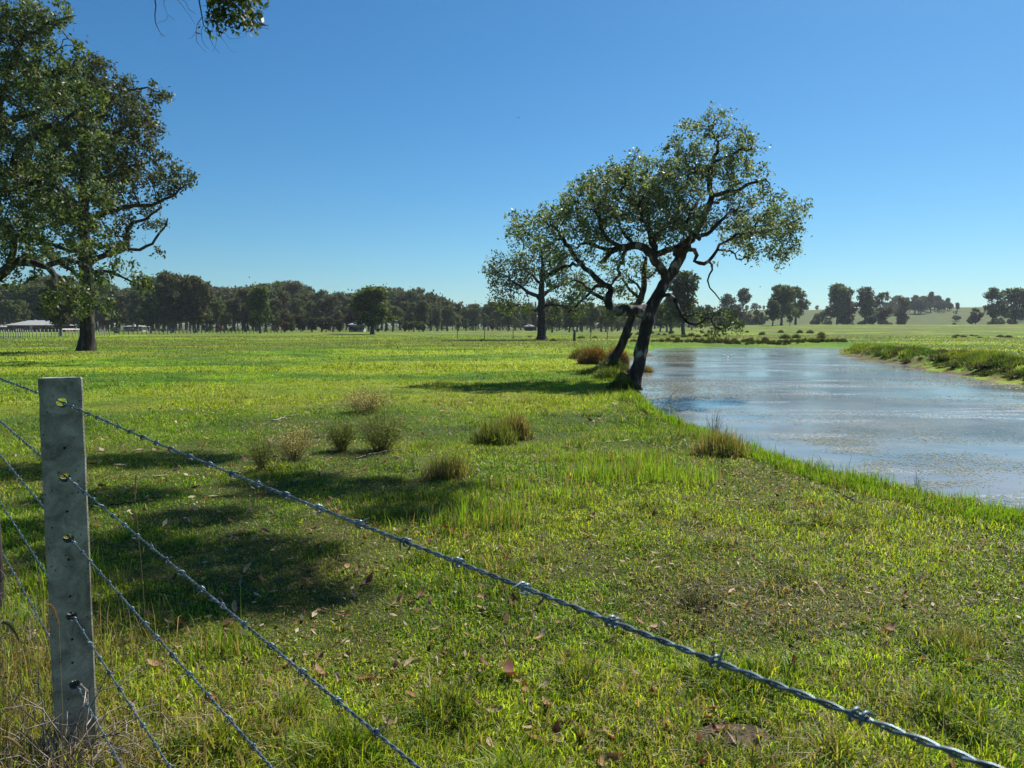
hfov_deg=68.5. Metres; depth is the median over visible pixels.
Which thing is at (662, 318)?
gum tree
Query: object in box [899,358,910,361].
bank tussock
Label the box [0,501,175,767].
barbed wire
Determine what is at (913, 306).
gum tree
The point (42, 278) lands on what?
gum tree
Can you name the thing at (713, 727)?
fallen leaf
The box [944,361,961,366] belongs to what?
bank tussock
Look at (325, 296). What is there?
gum tree
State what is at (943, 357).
bank tussock
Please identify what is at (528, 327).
house
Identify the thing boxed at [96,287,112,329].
gum tree
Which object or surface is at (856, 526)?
weed bush
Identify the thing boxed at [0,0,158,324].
gum tree
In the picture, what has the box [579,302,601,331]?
gum tree
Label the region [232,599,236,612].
fallen leaf
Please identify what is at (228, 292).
gum tree
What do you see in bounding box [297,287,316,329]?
gum tree
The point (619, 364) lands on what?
bank scrub
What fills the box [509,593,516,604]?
fallen leaf
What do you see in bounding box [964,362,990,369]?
bank tussock
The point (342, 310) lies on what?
gum tree
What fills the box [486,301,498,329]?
gum tree
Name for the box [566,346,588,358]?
bank scrub
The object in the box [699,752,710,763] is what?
fallen leaf
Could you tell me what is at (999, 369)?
bank tussock
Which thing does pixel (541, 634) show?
fallen leaf
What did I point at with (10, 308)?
gum tree
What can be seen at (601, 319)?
gum tree
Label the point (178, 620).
fallen leaf
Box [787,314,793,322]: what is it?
gum tree
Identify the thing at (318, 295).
gum tree
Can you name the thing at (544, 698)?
fallen leaf
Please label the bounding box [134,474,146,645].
foxtail grass
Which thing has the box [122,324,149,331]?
house
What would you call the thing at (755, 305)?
gum tree
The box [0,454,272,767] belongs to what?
barbed wire
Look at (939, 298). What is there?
gum tree
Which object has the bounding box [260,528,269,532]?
fallen leaf
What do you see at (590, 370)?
bank scrub
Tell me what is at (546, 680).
fallen leaf
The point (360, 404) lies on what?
weed bush
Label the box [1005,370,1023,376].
bank tussock
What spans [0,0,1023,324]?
sky
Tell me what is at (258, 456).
weed bush
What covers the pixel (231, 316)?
gum tree
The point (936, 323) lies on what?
ground
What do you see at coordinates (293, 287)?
gum tree
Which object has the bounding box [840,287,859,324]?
gum tree
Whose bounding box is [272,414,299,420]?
fallen stick
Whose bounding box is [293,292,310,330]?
gum tree
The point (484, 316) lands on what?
gum tree
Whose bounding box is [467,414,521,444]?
grass tussock
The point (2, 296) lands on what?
gum tree
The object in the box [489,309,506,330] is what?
gum tree
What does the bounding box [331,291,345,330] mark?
gum tree
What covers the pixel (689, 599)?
weed bush
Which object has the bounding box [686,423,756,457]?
grass tussock
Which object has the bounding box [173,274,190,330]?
gum tree
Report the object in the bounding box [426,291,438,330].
gum tree
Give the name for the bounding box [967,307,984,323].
gum tree
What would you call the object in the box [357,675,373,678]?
fallen leaf
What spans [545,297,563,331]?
gum tree
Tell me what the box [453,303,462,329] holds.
gum tree
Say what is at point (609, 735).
fallen leaf
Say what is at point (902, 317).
gum tree
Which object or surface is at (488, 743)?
fallen leaf
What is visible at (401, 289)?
gum tree
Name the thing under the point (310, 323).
shrub
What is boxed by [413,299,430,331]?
gum tree
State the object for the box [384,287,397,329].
gum tree
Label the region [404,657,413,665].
fallen leaf
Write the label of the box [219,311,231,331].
gum tree
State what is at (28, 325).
house
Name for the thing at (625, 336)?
leaning tree
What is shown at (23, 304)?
gum tree
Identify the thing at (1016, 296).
gum tree
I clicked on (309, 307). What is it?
gum tree
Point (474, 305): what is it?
gum tree
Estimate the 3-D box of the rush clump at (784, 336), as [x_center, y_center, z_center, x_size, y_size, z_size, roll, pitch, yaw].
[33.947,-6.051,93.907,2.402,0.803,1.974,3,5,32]
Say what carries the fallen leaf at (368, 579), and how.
on the ground at (936, 323)
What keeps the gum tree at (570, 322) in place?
on the ground at (936, 323)
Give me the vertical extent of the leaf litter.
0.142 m
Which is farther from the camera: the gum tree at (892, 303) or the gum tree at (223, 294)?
the gum tree at (892, 303)
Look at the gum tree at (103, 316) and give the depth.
214.46 m
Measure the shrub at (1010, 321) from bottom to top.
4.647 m
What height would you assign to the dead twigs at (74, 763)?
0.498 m
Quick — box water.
[626,347,1023,508]
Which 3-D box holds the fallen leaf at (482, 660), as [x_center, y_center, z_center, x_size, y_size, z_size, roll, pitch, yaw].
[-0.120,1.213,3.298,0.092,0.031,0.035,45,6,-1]
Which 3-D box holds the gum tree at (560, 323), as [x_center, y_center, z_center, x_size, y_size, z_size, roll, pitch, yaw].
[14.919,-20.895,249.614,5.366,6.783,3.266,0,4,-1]
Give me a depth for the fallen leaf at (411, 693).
3.02 m
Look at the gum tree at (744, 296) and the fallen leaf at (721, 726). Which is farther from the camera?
the gum tree at (744, 296)
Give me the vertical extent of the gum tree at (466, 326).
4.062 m
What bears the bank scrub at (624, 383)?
on the ground at (936, 323)
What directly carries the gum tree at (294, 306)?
on the ground at (936, 323)
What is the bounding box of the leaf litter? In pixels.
[0,401,1023,766]
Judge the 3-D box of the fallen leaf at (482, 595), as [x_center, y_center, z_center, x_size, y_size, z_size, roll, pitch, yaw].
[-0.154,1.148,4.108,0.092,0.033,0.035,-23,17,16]
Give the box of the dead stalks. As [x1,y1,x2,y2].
[703,408,725,433]
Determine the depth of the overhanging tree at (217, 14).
8.84 m
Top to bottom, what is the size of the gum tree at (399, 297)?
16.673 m
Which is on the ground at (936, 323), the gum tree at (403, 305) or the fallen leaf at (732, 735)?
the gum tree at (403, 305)
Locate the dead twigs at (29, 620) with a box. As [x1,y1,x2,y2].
[0,572,73,666]
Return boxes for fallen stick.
[102,497,159,506]
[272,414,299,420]
[355,447,405,458]
[833,489,862,503]
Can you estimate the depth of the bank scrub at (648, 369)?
32.15 m
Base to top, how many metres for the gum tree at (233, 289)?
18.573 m
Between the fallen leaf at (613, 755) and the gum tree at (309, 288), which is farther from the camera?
the gum tree at (309, 288)
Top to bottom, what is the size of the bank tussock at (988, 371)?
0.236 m
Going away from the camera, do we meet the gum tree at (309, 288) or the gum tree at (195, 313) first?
the gum tree at (195, 313)
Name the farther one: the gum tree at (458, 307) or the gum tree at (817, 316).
the gum tree at (817, 316)
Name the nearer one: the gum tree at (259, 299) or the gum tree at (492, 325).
the gum tree at (259, 299)
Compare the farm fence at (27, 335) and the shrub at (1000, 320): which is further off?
the shrub at (1000, 320)
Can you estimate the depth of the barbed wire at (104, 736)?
2.55 m
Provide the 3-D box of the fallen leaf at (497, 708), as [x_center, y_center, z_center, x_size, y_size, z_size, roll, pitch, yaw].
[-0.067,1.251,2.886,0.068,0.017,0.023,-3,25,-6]
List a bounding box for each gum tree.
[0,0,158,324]
[0,284,8,324]
[0,292,5,322]
[0,299,23,323]
[4,285,41,317]
[5,284,14,299]
[11,51,200,350]
[11,299,32,322]
[15,284,48,319]
[29,280,42,286]
[32,276,78,335]
[33,273,49,282]
[62,291,78,330]
[70,281,79,330]
[94,283,111,330]
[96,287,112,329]
[100,295,120,331]
[107,290,123,326]
[111,287,127,329]
[117,293,130,325]
[122,289,146,331]
[135,297,160,332]
[141,288,152,330]
[142,276,155,330]
[142,283,174,330]
[147,269,199,332]
[156,282,192,330]
[159,291,177,330]
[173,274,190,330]
[173,274,216,332]
[174,291,184,330]
[196,294,214,331]
[199,281,215,329]
[208,296,227,331]
[214,289,230,330]
[216,287,236,330]
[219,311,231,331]
[222,298,242,331]
[226,287,240,329]
[227,286,256,331]
[243,284,276,332]
[248,323,262,330]
[259,283,277,330]
[262,298,273,331]
[265,283,285,329]
[269,298,284,331]
[272,280,294,329]
[276,290,295,331]
[283,280,310,329]
[288,297,306,330]
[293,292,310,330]
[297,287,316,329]
[301,285,313,329]
[304,300,318,331]
[306,292,323,329]
[309,298,325,331]
[314,289,328,301]
[321,293,337,330]
[321,295,344,331]
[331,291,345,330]
[334,306,346,331]
[342,297,356,330]
[345,285,400,333]
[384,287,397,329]
[385,305,404,331]
[389,287,400,327]
[394,287,404,329]
[394,291,407,325]
[395,300,411,330]
[402,290,419,329]
[404,302,417,331]
[410,287,424,329]
[412,293,437,330]
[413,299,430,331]
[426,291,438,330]
[427,307,432,330]
[430,307,441,330]
[436,297,441,326]
[437,296,447,329]
[440,305,458,330]
[441,299,453,330]
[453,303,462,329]
[455,316,461,328]
[459,306,467,329]
[462,308,481,330]
[463,319,468,328]
[470,303,481,329]
[478,234,597,338]
[480,304,490,329]
[481,313,489,329]
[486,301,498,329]
[487,319,496,330]
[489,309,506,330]
[499,315,517,330]
[507,301,523,329]
[511,319,520,327]
[521,302,536,324]
[523,312,531,325]
[530,307,537,330]
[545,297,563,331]
[549,312,563,330]
[562,305,578,331]
[577,303,588,331]
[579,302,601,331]
[597,305,608,331]
[602,316,610,331]
[606,311,618,331]
[615,305,622,329]
[621,316,626,326]
[633,318,638,329]
[635,317,641,329]
[654,307,664,331]
[656,302,677,333]
[660,269,701,334]
[660,301,673,331]
[688,306,698,329]
[699,310,712,327]
[704,304,711,326]
[719,293,740,325]
[732,308,744,319]
[736,287,752,324]
[741,311,749,322]
[750,303,758,309]
[752,309,760,324]
[760,312,763,324]
[764,284,798,324]
[766,300,781,325]
[787,285,811,324]
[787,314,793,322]
[813,312,831,324]
[822,283,849,324]
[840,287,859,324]
[856,286,876,324]
[872,291,895,324]
[885,301,895,315]
[889,295,901,309]
[892,297,910,324]
[911,298,916,313]
[914,298,923,313]
[918,297,928,313]
[927,292,934,311]
[934,295,942,310]
[936,301,942,312]
[947,302,952,310]
[955,302,959,310]
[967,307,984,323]
[982,286,1009,323]
[1000,287,1023,323]
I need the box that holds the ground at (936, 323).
[0,307,1023,767]
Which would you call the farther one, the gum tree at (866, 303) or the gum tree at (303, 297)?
the gum tree at (866, 303)
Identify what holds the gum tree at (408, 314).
on the ground at (936, 323)
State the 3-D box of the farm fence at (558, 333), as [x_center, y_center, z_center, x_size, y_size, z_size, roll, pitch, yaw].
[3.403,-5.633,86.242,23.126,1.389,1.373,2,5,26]
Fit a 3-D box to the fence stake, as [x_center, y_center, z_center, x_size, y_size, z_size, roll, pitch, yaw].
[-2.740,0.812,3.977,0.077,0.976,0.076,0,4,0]
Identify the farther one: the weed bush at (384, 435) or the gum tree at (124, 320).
the gum tree at (124, 320)
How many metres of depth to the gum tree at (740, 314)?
296.61 m
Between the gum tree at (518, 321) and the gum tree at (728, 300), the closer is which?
the gum tree at (518, 321)
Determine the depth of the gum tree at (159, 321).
237.62 m
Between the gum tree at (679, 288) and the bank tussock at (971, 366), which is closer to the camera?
the bank tussock at (971, 366)
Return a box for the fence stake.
[0,519,4,610]
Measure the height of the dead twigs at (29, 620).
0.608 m
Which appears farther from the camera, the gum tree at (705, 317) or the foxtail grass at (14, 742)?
the gum tree at (705, 317)
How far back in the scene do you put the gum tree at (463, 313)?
298.33 m
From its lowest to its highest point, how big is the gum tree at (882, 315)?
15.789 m
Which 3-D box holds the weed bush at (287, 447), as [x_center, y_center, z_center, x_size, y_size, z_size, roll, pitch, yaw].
[-2.498,0.622,8.454,0.807,0.519,0.844,0,4,0]
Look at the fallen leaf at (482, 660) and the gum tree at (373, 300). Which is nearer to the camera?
the fallen leaf at (482, 660)
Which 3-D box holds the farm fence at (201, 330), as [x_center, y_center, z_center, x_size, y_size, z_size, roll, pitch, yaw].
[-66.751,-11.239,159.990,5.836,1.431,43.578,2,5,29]
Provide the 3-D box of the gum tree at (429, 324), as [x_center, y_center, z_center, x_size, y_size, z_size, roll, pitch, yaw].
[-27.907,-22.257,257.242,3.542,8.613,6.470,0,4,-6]
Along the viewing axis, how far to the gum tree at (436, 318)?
250.02 m
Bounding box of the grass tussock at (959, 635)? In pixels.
[905,617,1017,659]
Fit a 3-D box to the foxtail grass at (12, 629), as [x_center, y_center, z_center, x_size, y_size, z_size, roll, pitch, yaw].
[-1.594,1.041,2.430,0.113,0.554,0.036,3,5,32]
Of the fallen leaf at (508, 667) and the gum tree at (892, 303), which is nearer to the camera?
the fallen leaf at (508, 667)
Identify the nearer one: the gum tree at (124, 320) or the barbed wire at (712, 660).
the barbed wire at (712, 660)
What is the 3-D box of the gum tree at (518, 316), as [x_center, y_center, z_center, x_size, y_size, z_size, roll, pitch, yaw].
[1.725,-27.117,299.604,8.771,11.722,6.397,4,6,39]
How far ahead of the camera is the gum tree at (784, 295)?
252.55 m
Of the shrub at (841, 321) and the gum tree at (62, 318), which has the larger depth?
the shrub at (841, 321)
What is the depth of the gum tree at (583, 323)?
208.48 m
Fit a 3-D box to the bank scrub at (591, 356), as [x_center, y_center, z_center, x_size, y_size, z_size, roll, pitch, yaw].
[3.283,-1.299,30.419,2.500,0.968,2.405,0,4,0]
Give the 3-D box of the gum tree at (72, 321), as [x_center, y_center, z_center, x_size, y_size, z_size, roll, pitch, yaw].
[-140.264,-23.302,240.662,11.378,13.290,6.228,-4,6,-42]
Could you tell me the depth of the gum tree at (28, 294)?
230.72 m
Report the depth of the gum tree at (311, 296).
320.56 m
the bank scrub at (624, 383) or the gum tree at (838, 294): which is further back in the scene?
the gum tree at (838, 294)
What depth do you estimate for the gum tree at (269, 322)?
220.38 m
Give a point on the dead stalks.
(716, 427)
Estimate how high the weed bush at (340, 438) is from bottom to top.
0.607 m
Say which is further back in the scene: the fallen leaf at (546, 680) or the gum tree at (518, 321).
the gum tree at (518, 321)
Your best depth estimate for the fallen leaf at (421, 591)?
4.13 m
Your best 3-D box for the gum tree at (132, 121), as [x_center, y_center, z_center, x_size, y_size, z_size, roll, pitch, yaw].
[-25.386,-11.101,46.511,12.920,18.397,6.979,0,4,0]
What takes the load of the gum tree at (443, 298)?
on the ground at (936, 323)
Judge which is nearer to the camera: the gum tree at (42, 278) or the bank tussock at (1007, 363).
the bank tussock at (1007, 363)
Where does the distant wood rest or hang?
on the ground at (936, 323)
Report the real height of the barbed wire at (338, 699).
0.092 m
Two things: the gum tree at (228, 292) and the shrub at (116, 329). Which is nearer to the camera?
the shrub at (116, 329)
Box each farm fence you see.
[0,329,109,338]
[109,328,284,334]
[457,329,637,340]
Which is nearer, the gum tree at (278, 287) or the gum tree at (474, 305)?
the gum tree at (278, 287)
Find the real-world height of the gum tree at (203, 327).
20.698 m
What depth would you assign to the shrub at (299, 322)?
213.56 m
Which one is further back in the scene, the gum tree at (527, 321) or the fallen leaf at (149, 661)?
the gum tree at (527, 321)
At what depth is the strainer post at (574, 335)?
79.75 m
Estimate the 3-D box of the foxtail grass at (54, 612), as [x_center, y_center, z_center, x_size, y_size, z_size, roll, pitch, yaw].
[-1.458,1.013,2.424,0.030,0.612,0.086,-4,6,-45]
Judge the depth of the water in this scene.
17.52 m
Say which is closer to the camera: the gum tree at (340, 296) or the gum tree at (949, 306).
the gum tree at (340, 296)
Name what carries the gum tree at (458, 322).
on the ground at (936, 323)
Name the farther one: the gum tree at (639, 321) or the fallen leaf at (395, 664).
the gum tree at (639, 321)
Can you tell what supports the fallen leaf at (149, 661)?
on the ground at (936, 323)
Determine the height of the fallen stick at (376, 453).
0.052 m
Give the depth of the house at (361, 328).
219.46 m
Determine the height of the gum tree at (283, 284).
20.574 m
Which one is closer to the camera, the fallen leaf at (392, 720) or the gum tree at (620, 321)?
the fallen leaf at (392, 720)
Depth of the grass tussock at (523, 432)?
10.06 m
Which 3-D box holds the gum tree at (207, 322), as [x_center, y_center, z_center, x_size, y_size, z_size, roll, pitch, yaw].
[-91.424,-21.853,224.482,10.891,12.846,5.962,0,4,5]
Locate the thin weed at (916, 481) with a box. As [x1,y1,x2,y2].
[903,470,924,489]
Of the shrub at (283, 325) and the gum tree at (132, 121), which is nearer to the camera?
the gum tree at (132, 121)
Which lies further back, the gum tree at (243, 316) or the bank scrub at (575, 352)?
the gum tree at (243, 316)
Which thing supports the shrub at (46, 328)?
on the ground at (936, 323)
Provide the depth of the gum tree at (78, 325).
287.75 m
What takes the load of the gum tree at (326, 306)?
on the ground at (936, 323)
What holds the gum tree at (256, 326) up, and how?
on the ground at (936, 323)
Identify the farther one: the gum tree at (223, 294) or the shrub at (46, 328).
the gum tree at (223, 294)
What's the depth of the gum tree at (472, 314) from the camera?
288.56 m
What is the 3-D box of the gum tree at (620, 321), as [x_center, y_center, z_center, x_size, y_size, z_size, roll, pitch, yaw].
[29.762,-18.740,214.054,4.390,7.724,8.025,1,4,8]
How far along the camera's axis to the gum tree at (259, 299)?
172.82 m
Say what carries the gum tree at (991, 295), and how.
on the ground at (936, 323)
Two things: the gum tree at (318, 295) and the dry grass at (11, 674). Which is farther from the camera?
the gum tree at (318, 295)
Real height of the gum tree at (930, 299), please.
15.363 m
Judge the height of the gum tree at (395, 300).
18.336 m
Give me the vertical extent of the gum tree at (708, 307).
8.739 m
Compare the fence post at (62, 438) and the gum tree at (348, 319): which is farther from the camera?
the gum tree at (348, 319)
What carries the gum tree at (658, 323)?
on the ground at (936, 323)
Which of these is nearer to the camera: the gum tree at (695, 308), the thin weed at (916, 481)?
the thin weed at (916, 481)
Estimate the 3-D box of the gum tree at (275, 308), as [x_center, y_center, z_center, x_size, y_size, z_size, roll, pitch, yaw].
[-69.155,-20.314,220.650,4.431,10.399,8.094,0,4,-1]
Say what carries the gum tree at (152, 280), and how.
on the ground at (936, 323)
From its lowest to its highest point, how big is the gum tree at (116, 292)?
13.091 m
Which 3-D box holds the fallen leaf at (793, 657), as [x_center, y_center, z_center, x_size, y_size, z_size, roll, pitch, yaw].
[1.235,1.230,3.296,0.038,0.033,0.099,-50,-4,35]
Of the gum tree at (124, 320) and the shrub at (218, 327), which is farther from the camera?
the gum tree at (124, 320)
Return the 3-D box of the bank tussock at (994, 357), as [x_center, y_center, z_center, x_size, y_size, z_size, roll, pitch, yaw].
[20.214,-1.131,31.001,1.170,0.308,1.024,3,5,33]
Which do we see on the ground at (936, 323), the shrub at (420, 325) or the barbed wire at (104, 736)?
the shrub at (420, 325)
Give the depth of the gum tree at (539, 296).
87.01 m
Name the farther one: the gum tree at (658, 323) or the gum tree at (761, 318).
the gum tree at (761, 318)
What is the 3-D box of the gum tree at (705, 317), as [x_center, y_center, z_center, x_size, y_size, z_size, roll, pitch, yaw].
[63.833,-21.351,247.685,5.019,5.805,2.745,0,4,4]
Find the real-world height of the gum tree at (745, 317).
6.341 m
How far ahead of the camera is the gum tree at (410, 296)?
301.26 m
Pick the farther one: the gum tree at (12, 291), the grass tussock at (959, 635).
the gum tree at (12, 291)
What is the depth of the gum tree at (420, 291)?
338.42 m
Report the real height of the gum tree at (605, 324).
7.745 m
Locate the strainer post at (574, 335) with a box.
[573,330,575,340]
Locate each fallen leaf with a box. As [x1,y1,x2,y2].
[147,659,164,665]
[172,615,187,622]
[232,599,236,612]
[243,562,251,572]
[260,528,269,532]
[315,663,325,673]
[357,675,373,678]
[362,571,372,583]
[382,714,394,723]
[390,659,397,669]
[392,591,402,603]
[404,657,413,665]
[405,690,422,697]
[418,587,424,595]
[475,591,489,597]
[479,653,492,665]
[486,737,494,746]
[487,707,502,712]
[503,659,515,674]
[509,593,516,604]
[522,684,535,691]
[531,630,545,638]
[539,677,548,688]
[542,696,552,704]
[552,720,560,741]
[578,721,589,737]
[598,752,623,765]
[603,727,615,737]
[695,732,702,749]
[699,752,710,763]
[711,723,716,730]
[715,722,729,727]
[727,730,737,744]
[792,654,797,666]
[883,622,894,629]
[948,755,955,767]
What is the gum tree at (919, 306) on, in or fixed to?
on the ground at (936, 323)
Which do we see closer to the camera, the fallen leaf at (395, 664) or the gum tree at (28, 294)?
the fallen leaf at (395, 664)
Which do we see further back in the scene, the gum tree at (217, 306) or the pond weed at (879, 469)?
the gum tree at (217, 306)
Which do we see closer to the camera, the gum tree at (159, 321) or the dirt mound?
the dirt mound
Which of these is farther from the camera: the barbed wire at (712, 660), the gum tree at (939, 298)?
the gum tree at (939, 298)
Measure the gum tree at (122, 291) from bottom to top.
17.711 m
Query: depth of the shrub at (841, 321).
332.84 m
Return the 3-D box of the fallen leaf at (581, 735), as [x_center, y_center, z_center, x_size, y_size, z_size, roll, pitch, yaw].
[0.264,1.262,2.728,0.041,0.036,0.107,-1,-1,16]
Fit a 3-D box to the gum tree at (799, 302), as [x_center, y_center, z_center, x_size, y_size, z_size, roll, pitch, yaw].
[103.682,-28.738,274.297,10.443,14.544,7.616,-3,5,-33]
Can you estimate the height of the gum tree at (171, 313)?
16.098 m
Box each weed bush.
[241,418,280,469]
[253,416,325,460]
[319,408,361,450]
[331,382,401,413]
[347,396,411,452]
[670,567,726,613]
[834,513,880,534]
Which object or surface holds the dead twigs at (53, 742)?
on the ground at (936, 323)
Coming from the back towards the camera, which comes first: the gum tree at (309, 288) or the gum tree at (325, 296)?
the gum tree at (309, 288)
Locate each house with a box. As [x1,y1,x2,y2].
[0,325,6,331]
[3,320,73,331]
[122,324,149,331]
[348,320,365,331]
[524,324,534,330]
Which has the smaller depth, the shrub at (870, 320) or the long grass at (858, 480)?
the long grass at (858, 480)
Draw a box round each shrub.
[41,325,53,331]
[111,326,119,332]
[215,324,221,331]
[280,321,288,330]
[286,322,295,330]
[290,315,306,331]
[303,317,317,331]
[314,316,333,331]
[332,319,344,331]
[401,321,415,330]
[410,321,426,330]
[755,316,768,323]
[839,318,847,323]
[866,316,876,324]
[952,315,961,319]
[991,317,1005,323]
[1007,319,1017,323]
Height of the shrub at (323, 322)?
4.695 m
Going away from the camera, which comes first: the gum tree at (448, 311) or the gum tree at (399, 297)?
the gum tree at (448, 311)
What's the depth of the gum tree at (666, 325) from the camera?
169.18 m
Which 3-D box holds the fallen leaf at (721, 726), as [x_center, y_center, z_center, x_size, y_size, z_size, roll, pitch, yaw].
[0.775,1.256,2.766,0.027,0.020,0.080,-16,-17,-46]
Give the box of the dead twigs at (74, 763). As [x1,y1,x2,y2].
[0,675,142,767]
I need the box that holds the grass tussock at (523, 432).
[488,407,543,439]
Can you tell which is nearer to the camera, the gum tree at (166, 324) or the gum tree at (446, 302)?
the gum tree at (166, 324)
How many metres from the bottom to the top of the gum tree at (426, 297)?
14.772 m
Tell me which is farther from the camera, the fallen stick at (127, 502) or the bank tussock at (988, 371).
the bank tussock at (988, 371)
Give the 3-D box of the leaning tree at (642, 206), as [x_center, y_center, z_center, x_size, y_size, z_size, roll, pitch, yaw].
[4.364,-3.794,21.875,9.613,8.537,4.515,0,4,0]
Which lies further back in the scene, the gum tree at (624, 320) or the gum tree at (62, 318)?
the gum tree at (624, 320)
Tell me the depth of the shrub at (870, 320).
348.08 m
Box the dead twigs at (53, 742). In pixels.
[0,650,181,767]
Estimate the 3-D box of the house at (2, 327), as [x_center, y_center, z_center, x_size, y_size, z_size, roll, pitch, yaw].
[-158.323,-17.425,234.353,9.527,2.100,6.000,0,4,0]
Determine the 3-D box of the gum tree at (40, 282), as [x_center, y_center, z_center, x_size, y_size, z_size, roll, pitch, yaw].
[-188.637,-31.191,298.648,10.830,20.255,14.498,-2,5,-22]
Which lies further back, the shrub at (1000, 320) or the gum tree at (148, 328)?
the shrub at (1000, 320)
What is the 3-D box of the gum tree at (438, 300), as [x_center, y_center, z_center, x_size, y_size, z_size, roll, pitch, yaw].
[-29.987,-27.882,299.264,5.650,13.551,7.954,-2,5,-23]
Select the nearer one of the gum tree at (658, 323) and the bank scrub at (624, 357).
the bank scrub at (624, 357)
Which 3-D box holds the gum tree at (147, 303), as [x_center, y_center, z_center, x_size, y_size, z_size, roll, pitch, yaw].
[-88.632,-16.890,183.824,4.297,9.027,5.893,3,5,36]
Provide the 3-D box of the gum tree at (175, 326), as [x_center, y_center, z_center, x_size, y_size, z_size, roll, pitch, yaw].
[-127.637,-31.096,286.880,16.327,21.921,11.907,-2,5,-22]
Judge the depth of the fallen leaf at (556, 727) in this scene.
2.73 m
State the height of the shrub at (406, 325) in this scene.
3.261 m
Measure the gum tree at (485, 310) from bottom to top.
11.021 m
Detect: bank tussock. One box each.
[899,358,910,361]
[927,354,948,359]
[934,354,949,358]
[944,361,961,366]
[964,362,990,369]
[974,368,996,374]
[975,361,993,365]
[987,353,1013,359]
[992,365,1016,371]
[999,359,1017,365]
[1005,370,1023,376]
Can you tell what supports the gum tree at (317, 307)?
on the ground at (936, 323)
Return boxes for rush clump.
[779,333,790,338]
[792,333,800,337]
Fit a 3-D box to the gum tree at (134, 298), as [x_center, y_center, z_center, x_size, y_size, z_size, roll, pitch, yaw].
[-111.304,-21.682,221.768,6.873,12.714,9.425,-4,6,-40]
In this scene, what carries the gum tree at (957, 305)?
on the ground at (936, 323)
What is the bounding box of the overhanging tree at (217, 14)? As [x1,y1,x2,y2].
[154,0,268,52]
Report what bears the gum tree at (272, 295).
on the ground at (936, 323)
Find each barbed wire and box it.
[0,378,1003,767]
[0,421,433,767]
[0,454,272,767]
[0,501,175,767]
[3,554,122,767]
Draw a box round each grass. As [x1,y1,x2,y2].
[0,342,1023,669]
[0,565,274,767]
[1,621,25,767]
[2,736,31,767]
[48,604,62,762]
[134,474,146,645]
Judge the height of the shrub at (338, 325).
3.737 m
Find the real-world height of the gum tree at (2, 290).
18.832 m
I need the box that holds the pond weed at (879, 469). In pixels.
[630,351,1023,503]
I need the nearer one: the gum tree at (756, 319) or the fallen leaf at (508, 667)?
the fallen leaf at (508, 667)
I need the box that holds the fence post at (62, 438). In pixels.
[38,376,98,756]
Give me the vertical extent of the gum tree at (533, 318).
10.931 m
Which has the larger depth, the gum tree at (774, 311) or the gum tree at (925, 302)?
the gum tree at (925, 302)
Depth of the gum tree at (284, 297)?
224.12 m
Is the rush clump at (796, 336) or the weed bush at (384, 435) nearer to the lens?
the weed bush at (384, 435)
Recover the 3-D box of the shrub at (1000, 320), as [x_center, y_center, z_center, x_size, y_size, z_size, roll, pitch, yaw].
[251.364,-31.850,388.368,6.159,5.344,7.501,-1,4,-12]
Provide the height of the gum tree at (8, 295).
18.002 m
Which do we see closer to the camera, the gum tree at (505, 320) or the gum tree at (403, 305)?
the gum tree at (505, 320)
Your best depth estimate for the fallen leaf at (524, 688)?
3.08 m
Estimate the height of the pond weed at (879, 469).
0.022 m
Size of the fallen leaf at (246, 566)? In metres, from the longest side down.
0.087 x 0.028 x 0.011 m
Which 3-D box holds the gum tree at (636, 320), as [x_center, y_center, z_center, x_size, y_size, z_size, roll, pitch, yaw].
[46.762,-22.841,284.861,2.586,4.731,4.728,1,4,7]
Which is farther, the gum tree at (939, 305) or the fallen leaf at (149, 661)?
the gum tree at (939, 305)
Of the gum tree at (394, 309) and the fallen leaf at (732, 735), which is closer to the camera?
the fallen leaf at (732, 735)
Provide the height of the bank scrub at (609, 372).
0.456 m
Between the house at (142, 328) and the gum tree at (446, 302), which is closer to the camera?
the house at (142, 328)
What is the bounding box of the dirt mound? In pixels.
[690,724,775,753]
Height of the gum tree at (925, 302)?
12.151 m
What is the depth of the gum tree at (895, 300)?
547.00 m
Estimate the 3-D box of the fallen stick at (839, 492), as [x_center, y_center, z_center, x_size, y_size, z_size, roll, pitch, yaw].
[2.944,0.983,6.532,0.108,0.045,0.620,0,4,0]
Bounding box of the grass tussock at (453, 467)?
[419,451,476,480]
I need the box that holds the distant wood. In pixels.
[0,272,757,329]
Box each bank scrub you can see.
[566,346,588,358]
[572,342,610,363]
[576,366,613,374]
[590,365,628,378]
[594,358,629,370]
[604,375,642,390]
[605,345,632,364]
[644,365,656,372]
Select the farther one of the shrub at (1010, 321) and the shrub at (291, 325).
the shrub at (1010, 321)
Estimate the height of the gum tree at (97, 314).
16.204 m
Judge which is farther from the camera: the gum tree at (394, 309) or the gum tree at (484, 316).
the gum tree at (484, 316)
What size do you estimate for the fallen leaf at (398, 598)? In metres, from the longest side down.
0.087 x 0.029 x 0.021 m
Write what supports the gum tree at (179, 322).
on the ground at (936, 323)
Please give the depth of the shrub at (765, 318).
345.35 m
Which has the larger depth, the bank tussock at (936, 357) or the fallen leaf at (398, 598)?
the bank tussock at (936, 357)
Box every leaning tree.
[497,100,813,392]
[584,250,672,363]

